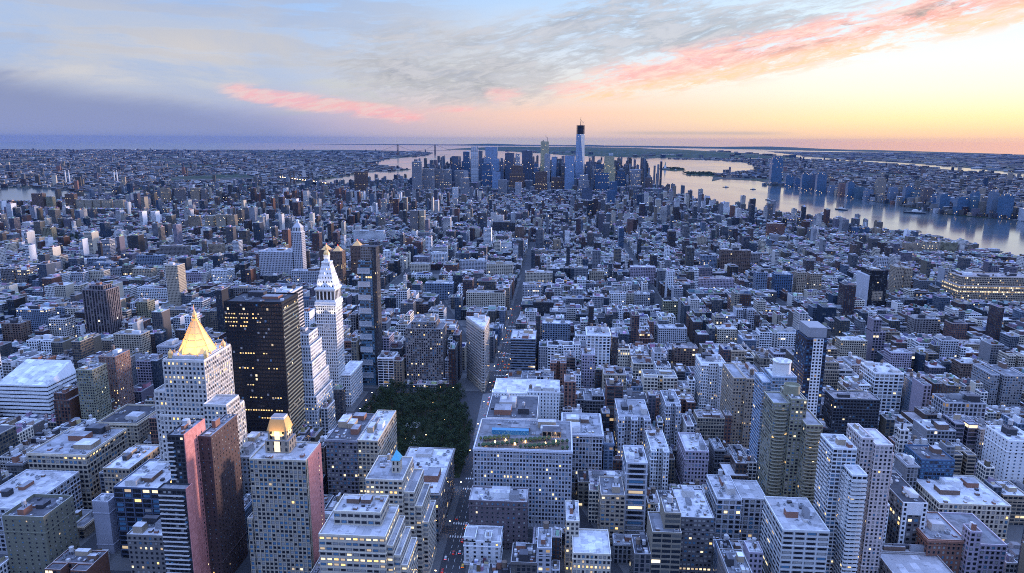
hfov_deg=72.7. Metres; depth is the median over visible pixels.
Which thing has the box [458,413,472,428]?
park tree
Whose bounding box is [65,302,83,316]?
apartment building
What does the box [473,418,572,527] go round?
office building
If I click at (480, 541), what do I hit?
loft building
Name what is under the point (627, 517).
window
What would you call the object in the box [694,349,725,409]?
loft building
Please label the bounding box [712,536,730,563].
loft building
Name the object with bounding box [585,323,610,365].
loft building
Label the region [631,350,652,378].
loft building
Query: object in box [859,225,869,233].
office building
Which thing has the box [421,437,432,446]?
park tree
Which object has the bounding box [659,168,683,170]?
liberty island ground
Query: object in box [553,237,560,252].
apartment building
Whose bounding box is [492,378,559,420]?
office building
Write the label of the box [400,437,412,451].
park tree
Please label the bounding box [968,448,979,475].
loft building
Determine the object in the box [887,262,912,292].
apartment building
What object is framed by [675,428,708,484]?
loft building
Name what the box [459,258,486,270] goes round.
apartment building
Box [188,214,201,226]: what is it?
apartment building
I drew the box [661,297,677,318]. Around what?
apartment building
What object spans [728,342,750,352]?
office building
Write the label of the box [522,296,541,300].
office building
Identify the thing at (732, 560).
loft building
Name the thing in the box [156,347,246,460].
window
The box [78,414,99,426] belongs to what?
apartment building
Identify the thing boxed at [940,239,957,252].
apartment building
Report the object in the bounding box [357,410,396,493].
office building
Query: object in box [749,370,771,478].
window
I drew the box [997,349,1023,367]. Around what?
loft building
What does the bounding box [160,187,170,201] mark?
apartment building
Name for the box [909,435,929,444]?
loft building
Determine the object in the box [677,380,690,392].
apartment building
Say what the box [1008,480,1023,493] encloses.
apartment building
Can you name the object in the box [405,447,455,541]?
office building
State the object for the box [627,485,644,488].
window
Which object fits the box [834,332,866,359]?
apartment building
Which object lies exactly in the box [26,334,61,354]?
office building
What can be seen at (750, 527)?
window
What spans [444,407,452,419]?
park tree
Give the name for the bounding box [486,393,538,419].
office building
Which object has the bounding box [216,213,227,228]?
apartment building
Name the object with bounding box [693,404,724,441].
apartment building
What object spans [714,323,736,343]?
apartment building
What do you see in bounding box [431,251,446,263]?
apartment building
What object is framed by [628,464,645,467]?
window
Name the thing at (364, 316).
window
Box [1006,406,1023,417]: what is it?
apartment building
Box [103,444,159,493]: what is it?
loft building
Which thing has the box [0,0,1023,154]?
sky
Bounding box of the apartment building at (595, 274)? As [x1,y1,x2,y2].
[589,268,603,280]
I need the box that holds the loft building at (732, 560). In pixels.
[717,548,752,572]
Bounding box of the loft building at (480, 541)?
[463,525,502,564]
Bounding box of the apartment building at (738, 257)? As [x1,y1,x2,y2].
[718,245,750,272]
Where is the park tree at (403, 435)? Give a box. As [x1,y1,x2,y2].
[399,431,409,441]
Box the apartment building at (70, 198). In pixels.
[64,191,77,208]
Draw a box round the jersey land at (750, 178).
[672,158,1019,220]
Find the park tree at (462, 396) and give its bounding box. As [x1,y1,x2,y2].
[456,391,466,399]
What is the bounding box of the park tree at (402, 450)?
[398,445,405,455]
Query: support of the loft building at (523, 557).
on the street at (464, 481)
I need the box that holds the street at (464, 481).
[58,215,852,572]
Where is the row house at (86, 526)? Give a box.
[77,510,94,537]
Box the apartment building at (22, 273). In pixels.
[15,265,32,282]
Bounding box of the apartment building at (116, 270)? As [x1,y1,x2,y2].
[105,265,122,276]
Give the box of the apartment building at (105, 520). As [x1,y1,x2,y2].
[92,493,119,553]
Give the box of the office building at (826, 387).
[822,385,834,393]
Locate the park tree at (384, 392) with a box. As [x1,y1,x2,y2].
[377,388,390,398]
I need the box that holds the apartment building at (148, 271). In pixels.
[132,265,156,276]
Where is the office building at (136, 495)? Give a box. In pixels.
[113,459,171,557]
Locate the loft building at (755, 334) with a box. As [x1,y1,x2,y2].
[737,329,759,346]
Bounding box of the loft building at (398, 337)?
[394,330,403,342]
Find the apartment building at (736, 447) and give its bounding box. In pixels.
[729,444,746,455]
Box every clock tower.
[259,219,306,277]
[314,245,362,406]
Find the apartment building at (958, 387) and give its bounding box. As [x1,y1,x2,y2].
[922,373,961,392]
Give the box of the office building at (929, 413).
[901,407,937,423]
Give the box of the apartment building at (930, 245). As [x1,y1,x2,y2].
[921,240,940,250]
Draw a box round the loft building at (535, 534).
[532,527,551,558]
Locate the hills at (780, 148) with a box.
[337,144,993,153]
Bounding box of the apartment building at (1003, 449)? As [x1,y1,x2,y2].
[981,419,1023,482]
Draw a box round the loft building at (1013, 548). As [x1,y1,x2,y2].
[1006,541,1020,561]
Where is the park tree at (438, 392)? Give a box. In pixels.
[435,387,443,395]
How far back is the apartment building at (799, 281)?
1447.94 m
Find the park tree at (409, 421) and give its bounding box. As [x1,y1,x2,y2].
[404,417,417,435]
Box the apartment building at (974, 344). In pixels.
[957,338,982,349]
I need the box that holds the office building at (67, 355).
[56,350,73,363]
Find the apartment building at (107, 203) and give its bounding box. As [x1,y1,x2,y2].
[101,198,113,208]
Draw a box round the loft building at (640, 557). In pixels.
[629,534,650,572]
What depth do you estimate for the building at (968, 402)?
707.24 m
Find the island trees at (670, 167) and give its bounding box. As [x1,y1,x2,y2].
[663,166,684,169]
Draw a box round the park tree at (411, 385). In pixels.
[406,381,414,393]
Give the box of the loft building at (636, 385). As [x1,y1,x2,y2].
[626,378,642,391]
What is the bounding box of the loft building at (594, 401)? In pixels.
[584,388,603,413]
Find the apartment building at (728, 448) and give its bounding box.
[722,440,733,462]
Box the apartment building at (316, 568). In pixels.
[311,557,320,572]
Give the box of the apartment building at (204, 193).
[200,188,207,200]
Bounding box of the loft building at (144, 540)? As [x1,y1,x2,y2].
[126,515,165,572]
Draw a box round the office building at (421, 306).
[410,297,427,314]
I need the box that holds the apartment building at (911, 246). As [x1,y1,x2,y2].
[902,242,921,251]
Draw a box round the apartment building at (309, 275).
[291,268,319,283]
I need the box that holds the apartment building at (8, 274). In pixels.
[0,264,19,282]
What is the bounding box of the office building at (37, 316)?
[16,305,55,332]
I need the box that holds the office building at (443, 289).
[425,280,453,299]
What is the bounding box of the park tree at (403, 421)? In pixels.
[401,417,412,426]
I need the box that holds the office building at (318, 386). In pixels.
[300,327,333,426]
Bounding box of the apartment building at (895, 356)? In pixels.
[883,346,911,368]
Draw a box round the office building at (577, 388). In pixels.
[560,385,584,392]
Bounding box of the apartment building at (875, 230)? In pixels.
[872,227,880,233]
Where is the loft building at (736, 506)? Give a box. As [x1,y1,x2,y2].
[705,468,764,540]
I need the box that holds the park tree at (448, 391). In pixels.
[444,386,451,401]
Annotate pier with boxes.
[978,248,1002,251]
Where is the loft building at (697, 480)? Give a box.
[689,478,704,493]
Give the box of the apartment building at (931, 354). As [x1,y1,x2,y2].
[907,346,937,369]
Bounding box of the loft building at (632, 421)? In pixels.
[613,394,650,456]
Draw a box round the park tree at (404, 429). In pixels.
[397,426,412,434]
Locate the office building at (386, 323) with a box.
[382,316,391,330]
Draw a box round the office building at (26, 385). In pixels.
[0,359,76,417]
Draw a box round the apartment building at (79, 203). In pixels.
[75,197,85,208]
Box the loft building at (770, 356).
[751,348,773,361]
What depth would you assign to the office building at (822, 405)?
755.52 m
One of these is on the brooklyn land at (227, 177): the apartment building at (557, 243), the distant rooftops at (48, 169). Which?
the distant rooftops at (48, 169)
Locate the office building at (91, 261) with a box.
[87,256,108,266]
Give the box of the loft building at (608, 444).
[601,428,614,469]
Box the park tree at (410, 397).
[403,394,416,404]
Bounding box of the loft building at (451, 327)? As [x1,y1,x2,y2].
[447,323,458,345]
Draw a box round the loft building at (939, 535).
[915,511,964,572]
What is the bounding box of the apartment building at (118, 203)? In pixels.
[114,199,125,207]
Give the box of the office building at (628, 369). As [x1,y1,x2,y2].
[610,366,632,375]
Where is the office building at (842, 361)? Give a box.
[837,360,850,367]
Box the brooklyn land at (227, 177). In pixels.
[0,150,431,191]
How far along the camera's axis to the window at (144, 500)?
529.24 m
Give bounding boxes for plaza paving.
[473,393,491,440]
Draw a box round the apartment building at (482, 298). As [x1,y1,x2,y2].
[466,289,505,306]
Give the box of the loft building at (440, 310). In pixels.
[428,301,446,319]
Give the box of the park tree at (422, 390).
[417,385,426,395]
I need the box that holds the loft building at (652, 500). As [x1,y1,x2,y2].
[645,487,659,531]
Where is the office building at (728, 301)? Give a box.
[727,295,730,309]
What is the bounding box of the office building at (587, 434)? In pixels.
[561,412,603,489]
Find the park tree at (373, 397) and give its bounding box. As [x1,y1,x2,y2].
[370,393,379,401]
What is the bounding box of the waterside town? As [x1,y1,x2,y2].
[668,156,1023,220]
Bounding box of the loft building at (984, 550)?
[938,512,1006,572]
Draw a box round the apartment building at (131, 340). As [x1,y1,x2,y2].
[113,329,151,354]
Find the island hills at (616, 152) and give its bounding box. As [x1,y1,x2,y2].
[445,147,798,157]
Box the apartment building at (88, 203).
[84,199,92,208]
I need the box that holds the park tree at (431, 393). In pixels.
[425,389,437,401]
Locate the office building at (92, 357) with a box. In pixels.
[77,354,101,367]
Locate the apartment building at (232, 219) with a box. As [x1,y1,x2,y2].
[227,213,237,225]
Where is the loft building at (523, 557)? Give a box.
[510,542,536,572]
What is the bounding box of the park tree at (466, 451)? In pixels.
[458,440,471,457]
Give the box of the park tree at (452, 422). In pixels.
[444,417,457,430]
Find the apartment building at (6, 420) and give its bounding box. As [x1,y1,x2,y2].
[0,417,16,424]
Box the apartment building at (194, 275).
[185,270,202,282]
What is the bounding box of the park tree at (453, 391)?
[447,387,456,399]
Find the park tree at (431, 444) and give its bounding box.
[422,439,434,446]
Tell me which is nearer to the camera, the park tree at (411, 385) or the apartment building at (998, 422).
the apartment building at (998, 422)
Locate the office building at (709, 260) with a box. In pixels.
[699,254,716,267]
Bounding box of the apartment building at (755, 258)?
[750,251,760,265]
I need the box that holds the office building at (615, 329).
[610,327,628,343]
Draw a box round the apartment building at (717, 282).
[698,274,733,288]
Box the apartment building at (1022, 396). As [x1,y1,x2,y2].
[1020,386,1023,401]
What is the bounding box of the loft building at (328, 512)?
[325,507,333,521]
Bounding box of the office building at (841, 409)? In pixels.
[822,390,880,435]
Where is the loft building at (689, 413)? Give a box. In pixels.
[680,409,696,432]
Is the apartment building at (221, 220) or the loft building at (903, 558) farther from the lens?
the apartment building at (221, 220)
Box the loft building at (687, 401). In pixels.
[671,384,695,413]
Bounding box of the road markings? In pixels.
[446,321,515,567]
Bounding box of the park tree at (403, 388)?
[400,382,407,392]
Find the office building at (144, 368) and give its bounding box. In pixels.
[134,348,158,383]
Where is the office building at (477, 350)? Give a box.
[466,313,489,392]
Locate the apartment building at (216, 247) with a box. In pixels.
[208,241,225,253]
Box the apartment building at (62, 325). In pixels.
[48,312,76,336]
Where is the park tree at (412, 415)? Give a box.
[406,413,416,430]
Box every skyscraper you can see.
[354,171,367,190]
[412,161,422,189]
[422,168,434,189]
[435,163,443,190]
[443,169,451,188]
[452,156,459,181]
[452,187,457,198]
[455,170,467,186]
[461,178,468,194]
[462,151,470,179]
[471,146,477,182]
[478,151,482,180]
[482,162,492,186]
[483,147,499,171]
[492,171,500,188]
[498,179,506,195]
[501,159,502,178]
[505,153,514,180]
[510,165,524,187]
[515,154,519,164]
[515,182,521,195]
[522,151,532,179]
[534,164,538,185]
[535,171,546,192]
[540,137,548,171]
[544,153,549,181]
[551,157,556,176]
[551,177,564,189]
[564,155,574,189]
[575,122,584,177]
[578,174,588,189]
[581,187,592,199]
[586,161,589,179]
[594,160,603,179]
[594,173,608,190]
[604,156,614,180]
[607,190,614,202]
[609,181,616,194]
[616,168,625,186]
[629,169,641,185]
[645,175,652,187]
[768,156,782,184]
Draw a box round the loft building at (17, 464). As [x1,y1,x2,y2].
[5,449,29,476]
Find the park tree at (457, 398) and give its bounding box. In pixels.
[452,392,461,402]
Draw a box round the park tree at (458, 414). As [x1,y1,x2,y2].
[453,409,463,420]
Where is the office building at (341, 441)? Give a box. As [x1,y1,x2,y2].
[325,412,374,494]
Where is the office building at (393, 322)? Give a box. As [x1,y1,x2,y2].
[385,313,396,325]
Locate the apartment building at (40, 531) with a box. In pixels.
[2,494,79,572]
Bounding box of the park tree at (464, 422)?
[458,417,469,429]
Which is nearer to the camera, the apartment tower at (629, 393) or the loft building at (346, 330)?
the apartment tower at (629, 393)
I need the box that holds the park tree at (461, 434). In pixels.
[456,430,467,440]
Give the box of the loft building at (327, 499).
[324,495,333,508]
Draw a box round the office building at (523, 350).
[510,325,535,370]
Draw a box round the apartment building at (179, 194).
[174,187,186,200]
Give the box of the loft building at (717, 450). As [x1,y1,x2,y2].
[708,437,725,474]
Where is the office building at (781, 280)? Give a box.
[771,269,792,297]
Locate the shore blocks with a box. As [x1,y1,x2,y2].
[793,177,1021,217]
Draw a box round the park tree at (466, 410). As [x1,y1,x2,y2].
[460,409,470,416]
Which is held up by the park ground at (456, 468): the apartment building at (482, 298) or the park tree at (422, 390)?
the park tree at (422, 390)
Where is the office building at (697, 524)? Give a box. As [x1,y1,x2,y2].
[671,486,713,572]
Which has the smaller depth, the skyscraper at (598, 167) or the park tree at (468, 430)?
the park tree at (468, 430)
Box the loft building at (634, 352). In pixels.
[629,347,648,366]
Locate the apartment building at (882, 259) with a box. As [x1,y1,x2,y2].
[873,252,888,267]
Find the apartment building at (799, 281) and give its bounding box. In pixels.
[792,269,806,295]
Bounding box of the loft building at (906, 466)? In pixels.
[894,453,920,489]
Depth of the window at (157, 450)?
604.41 m
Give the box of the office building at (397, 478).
[365,450,436,572]
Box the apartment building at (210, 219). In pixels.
[204,214,216,225]
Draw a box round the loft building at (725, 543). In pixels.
[713,534,733,572]
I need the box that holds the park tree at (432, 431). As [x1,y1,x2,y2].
[423,426,437,438]
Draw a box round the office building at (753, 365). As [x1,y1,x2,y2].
[731,357,759,371]
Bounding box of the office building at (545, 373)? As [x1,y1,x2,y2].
[527,369,552,379]
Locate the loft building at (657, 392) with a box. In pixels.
[654,390,659,420]
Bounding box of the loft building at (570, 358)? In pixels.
[564,350,574,370]
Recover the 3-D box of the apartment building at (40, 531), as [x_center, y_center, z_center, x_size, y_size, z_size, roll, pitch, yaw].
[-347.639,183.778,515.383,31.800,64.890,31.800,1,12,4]
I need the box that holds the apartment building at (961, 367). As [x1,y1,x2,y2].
[950,357,988,377]
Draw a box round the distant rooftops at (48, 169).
[0,148,431,191]
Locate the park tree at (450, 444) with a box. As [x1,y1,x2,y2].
[448,443,460,456]
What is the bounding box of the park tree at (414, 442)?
[409,435,420,446]
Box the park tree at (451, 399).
[445,396,460,410]
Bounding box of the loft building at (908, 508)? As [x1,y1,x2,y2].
[885,472,927,543]
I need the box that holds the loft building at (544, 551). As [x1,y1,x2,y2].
[537,520,551,572]
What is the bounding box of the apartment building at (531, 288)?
[523,282,542,296]
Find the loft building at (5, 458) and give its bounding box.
[0,444,31,469]
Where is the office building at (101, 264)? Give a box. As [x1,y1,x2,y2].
[93,261,118,268]
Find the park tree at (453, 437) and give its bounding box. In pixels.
[445,428,463,443]
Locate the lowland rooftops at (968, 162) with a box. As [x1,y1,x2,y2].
[774,152,1023,171]
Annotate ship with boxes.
[903,208,925,213]
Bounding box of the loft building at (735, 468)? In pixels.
[719,451,747,479]
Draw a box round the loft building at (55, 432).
[39,428,64,444]
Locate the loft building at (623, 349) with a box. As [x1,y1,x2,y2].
[617,340,630,366]
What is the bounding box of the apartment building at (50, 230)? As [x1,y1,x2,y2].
[43,224,56,238]
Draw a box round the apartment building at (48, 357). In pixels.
[32,355,56,359]
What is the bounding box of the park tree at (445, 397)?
[440,394,451,407]
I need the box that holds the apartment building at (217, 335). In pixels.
[207,331,225,340]
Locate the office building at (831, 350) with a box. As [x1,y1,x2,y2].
[826,342,837,359]
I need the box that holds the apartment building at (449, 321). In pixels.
[440,319,457,324]
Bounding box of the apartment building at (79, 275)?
[71,267,89,282]
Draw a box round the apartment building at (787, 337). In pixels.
[775,321,795,347]
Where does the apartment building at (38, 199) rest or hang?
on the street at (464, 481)
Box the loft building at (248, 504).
[244,493,251,543]
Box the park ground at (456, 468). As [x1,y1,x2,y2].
[368,393,470,477]
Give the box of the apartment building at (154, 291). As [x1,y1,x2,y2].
[137,284,167,299]
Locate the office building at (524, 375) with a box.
[521,367,544,378]
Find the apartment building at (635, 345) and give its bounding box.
[631,342,657,348]
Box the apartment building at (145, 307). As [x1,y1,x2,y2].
[136,295,155,317]
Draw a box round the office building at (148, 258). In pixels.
[136,250,165,265]
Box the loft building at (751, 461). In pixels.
[743,454,756,479]
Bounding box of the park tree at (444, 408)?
[438,402,446,413]
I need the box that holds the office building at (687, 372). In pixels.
[670,363,690,380]
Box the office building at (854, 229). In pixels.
[849,224,858,233]
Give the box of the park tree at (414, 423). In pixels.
[409,419,423,433]
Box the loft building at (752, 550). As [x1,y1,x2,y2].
[743,537,762,572]
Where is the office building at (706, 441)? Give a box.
[704,434,708,449]
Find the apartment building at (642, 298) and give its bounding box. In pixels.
[633,288,649,305]
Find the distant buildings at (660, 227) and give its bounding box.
[0,155,1023,572]
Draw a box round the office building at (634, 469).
[621,445,647,533]
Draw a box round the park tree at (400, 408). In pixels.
[395,404,406,418]
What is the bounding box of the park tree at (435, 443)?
[431,439,440,447]
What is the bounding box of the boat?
[835,205,847,210]
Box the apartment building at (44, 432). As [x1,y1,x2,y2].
[35,423,50,435]
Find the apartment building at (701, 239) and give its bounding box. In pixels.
[696,233,706,244]
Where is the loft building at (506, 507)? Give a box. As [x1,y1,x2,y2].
[468,486,528,549]
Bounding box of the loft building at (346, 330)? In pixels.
[343,325,349,337]
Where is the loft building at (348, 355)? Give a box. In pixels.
[344,348,351,364]
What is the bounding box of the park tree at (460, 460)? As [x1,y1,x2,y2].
[454,454,465,472]
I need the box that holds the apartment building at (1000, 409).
[987,402,1016,419]
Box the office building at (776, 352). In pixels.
[768,347,794,357]
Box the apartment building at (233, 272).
[214,265,234,281]
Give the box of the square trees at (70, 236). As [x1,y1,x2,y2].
[39,233,100,240]
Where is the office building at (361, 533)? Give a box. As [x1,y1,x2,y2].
[318,494,417,572]
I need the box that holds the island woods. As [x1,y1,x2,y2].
[683,171,714,174]
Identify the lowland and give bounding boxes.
[768,151,1023,173]
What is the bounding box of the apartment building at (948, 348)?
[933,334,958,359]
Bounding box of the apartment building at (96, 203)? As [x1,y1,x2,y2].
[93,198,102,208]
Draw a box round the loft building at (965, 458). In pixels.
[939,439,976,474]
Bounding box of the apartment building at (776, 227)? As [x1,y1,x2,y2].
[765,222,784,235]
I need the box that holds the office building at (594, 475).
[589,470,621,483]
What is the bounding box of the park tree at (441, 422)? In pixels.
[435,414,449,426]
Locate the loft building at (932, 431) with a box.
[912,413,955,444]
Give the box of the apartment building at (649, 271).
[629,265,655,283]
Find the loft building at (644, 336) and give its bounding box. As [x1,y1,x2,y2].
[637,328,653,343]
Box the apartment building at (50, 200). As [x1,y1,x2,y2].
[45,195,55,206]
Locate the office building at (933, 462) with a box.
[903,444,954,479]
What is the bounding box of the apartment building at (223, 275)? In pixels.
[211,265,231,282]
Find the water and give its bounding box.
[0,142,1023,254]
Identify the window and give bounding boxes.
[0,474,82,550]
[9,501,77,572]
[80,365,111,419]
[82,432,127,509]
[110,351,134,406]
[115,493,122,496]
[116,498,123,501]
[118,517,125,520]
[121,480,171,557]
[125,503,132,506]
[126,508,133,511]
[130,448,159,472]
[130,551,165,572]
[133,489,140,492]
[135,513,143,516]
[137,419,150,443]
[142,494,150,497]
[143,499,150,502]
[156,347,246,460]
[163,529,192,572]
[214,431,246,572]
[224,295,305,436]
[248,492,311,572]
[303,331,332,426]
[322,303,362,406]
[329,443,359,494]
[360,306,375,382]
[378,415,396,455]
[381,499,417,572]
[403,460,436,572]
[406,323,446,380]
[436,457,454,541]
[475,463,570,523]
[497,499,527,549]
[541,386,559,420]
[564,502,572,572]
[572,460,600,489]
[597,484,622,545]
[613,404,644,456]
[625,521,642,524]
[625,526,642,529]
[625,531,638,533]
[626,495,643,498]
[626,500,643,504]
[626,506,643,509]
[626,511,643,514]
[626,516,642,519]
[627,475,644,478]
[627,480,644,483]
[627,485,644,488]
[627,490,644,493]
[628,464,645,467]
[628,469,645,472]
[644,432,663,489]
[659,393,677,446]
[676,435,702,484]
[694,359,719,409]
[705,476,760,540]
[720,366,751,446]
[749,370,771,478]
[757,388,819,505]
[760,522,780,572]
[793,331,823,419]
[805,552,814,554]
[813,436,862,572]
[823,392,876,434]
[846,425,887,572]
[860,364,898,413]
[879,560,890,572]
[886,490,901,542]
[904,446,920,477]
[915,532,958,572]
[916,484,1007,540]
[959,527,1001,572]
[971,366,1020,405]
[982,428,1023,479]
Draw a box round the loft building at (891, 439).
[888,436,912,452]
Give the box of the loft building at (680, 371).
[674,366,685,379]
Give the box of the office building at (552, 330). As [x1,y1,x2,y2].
[542,318,569,340]
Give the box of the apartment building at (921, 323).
[906,311,940,335]
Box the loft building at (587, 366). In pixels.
[581,347,594,387]
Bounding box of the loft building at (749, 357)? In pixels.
[744,350,754,364]
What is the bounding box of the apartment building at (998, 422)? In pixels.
[984,418,1006,425]
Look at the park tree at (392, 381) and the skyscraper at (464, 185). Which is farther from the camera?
the skyscraper at (464, 185)
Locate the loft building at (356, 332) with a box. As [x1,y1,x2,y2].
[352,327,360,334]
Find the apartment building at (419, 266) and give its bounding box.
[410,259,429,271]
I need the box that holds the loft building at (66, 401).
[53,383,81,425]
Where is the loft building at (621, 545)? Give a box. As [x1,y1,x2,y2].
[612,533,630,562]
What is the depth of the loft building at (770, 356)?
919.96 m
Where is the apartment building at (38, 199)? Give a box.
[31,192,46,208]
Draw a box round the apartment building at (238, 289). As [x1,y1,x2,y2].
[233,285,259,295]
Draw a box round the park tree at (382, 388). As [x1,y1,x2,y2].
[375,385,389,395]
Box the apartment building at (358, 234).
[353,229,384,241]
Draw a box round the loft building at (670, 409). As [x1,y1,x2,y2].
[659,389,680,446]
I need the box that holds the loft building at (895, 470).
[892,467,902,476]
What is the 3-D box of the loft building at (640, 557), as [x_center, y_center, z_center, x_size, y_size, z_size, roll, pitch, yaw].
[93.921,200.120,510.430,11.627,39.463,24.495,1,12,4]
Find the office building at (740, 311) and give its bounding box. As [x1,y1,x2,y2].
[733,304,754,329]
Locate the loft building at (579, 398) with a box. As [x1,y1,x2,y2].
[575,390,583,412]
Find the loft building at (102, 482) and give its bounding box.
[99,455,115,492]
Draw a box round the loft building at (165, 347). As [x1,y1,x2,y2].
[156,338,182,355]
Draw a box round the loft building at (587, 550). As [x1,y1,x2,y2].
[564,500,610,572]
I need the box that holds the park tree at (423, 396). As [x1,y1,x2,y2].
[417,393,430,401]
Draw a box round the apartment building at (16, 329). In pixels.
[1,316,31,341]
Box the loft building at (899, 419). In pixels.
[889,409,912,434]
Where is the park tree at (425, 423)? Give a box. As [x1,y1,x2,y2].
[419,419,430,430]
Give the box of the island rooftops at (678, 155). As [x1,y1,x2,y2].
[505,150,795,157]
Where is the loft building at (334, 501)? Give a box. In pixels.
[325,492,342,509]
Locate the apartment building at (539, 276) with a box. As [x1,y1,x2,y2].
[525,270,552,282]
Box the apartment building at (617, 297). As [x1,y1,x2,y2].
[609,288,625,305]
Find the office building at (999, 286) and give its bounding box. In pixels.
[941,271,1023,301]
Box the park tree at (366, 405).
[362,403,369,412]
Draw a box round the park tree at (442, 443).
[436,441,447,447]
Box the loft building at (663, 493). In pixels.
[657,490,671,499]
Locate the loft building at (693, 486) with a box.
[677,485,701,488]
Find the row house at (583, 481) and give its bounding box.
[577,469,589,505]
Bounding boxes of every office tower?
[154,305,247,462]
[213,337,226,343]
[223,290,305,436]
[272,284,304,327]
[304,308,314,326]
[396,314,410,338]
[641,365,677,394]
[855,264,887,306]
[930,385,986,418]
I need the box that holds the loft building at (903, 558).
[879,543,952,572]
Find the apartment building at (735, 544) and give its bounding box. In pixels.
[730,540,742,549]
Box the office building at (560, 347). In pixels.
[547,340,572,368]
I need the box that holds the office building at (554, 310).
[544,306,565,319]
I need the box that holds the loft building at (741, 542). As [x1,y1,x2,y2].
[739,540,743,548]
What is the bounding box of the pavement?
[0,272,1023,572]
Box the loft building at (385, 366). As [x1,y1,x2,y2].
[377,350,397,387]
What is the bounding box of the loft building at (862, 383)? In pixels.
[845,374,870,390]
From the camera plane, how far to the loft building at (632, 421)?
668.63 m
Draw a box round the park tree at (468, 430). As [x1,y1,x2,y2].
[464,424,473,439]
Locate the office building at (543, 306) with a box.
[533,295,553,315]
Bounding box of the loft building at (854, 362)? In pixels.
[842,352,863,374]
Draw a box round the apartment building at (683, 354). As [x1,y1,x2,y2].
[671,342,697,365]
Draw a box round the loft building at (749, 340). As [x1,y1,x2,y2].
[737,334,756,351]
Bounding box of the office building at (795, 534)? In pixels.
[760,496,829,572]
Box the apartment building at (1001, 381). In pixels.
[970,358,1023,405]
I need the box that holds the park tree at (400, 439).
[397,437,404,445]
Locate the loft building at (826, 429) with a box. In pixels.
[819,418,831,433]
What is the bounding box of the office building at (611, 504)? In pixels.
[597,476,624,545]
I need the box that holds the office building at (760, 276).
[752,269,767,289]
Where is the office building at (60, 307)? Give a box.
[48,298,71,315]
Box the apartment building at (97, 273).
[89,268,110,280]
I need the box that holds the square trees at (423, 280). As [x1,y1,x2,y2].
[399,276,436,291]
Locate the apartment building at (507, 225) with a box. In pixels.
[493,220,514,231]
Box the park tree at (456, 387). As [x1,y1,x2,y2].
[452,382,464,397]
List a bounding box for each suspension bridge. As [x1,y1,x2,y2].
[277,171,329,184]
[379,145,450,153]
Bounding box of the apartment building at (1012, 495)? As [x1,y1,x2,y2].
[995,480,1023,524]
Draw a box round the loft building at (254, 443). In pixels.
[240,431,267,496]
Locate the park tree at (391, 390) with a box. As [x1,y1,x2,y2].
[385,388,395,399]
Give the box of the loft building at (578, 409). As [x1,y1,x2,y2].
[572,404,581,412]
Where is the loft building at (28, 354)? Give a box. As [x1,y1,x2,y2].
[16,349,43,358]
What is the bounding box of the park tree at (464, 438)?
[459,436,467,442]
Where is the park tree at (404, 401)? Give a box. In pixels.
[397,399,409,414]
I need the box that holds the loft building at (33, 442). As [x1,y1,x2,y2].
[22,436,44,449]
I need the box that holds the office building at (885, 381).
[859,360,903,413]
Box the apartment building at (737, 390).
[719,362,756,448]
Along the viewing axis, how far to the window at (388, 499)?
461.95 m
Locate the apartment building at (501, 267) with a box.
[486,258,512,274]
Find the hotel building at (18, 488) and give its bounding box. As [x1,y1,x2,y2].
[0,469,83,554]
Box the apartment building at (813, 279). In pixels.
[805,270,821,289]
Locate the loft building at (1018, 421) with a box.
[1001,411,1023,430]
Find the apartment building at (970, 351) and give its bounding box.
[965,347,978,356]
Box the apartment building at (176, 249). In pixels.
[159,244,190,256]
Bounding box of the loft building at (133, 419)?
[97,404,155,447]
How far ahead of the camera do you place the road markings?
647.37 m
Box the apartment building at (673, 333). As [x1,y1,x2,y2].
[656,323,686,343]
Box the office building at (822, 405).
[819,394,824,418]
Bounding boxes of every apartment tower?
[0,356,3,378]
[76,361,111,419]
[82,282,122,333]
[98,344,134,406]
[149,413,158,444]
[157,418,210,572]
[165,263,186,305]
[198,414,247,572]
[247,413,324,572]
[318,435,328,494]
[319,244,333,267]
[330,245,346,284]
[344,333,355,348]
[350,239,364,275]
[351,310,360,332]
[357,245,382,384]
[382,330,393,350]
[405,315,446,380]
[410,209,418,231]
[419,209,425,229]
[550,354,565,386]
[563,406,571,412]
[564,372,575,406]
[602,363,625,389]
[605,376,622,431]
[623,384,648,408]
[647,495,681,572]
[651,343,666,368]
[654,354,670,369]
[727,342,745,363]
[748,357,796,479]
[755,348,771,370]
[757,382,822,505]
[760,361,772,372]
[784,175,793,186]
[793,177,800,187]
[793,321,826,419]
[800,172,810,190]
[809,173,815,190]
[813,433,867,572]
[814,172,826,192]
[823,355,839,389]
[827,184,837,194]
[837,183,845,196]
[837,381,862,390]
[838,363,858,380]
[845,180,854,197]
[846,423,893,572]
[853,186,864,198]
[863,188,873,200]
[865,312,885,361]
[874,177,886,195]
[883,503,889,542]
[887,187,897,202]
[893,423,908,459]
[900,372,920,413]
[902,185,913,202]
[908,372,931,410]
[911,190,920,197]
[920,187,932,203]
[930,194,936,203]
[936,193,950,208]
[942,414,977,452]
[952,196,969,214]
[968,416,986,460]
[969,196,978,211]
[970,190,980,200]
[985,190,999,216]
[996,194,1014,218]
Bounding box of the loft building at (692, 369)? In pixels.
[688,366,694,376]
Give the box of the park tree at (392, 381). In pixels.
[385,378,399,388]
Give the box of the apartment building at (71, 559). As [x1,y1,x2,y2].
[45,546,110,572]
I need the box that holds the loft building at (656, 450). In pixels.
[644,428,669,489]
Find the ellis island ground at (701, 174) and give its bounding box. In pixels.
[687,174,714,175]
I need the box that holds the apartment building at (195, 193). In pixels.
[190,187,200,200]
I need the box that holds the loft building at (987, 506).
[915,475,1010,540]
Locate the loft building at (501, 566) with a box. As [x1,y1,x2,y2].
[488,560,510,572]
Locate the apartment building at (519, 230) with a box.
[515,224,523,238]
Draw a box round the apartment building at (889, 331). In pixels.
[881,327,899,342]
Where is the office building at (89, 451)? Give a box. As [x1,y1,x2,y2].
[26,423,127,509]

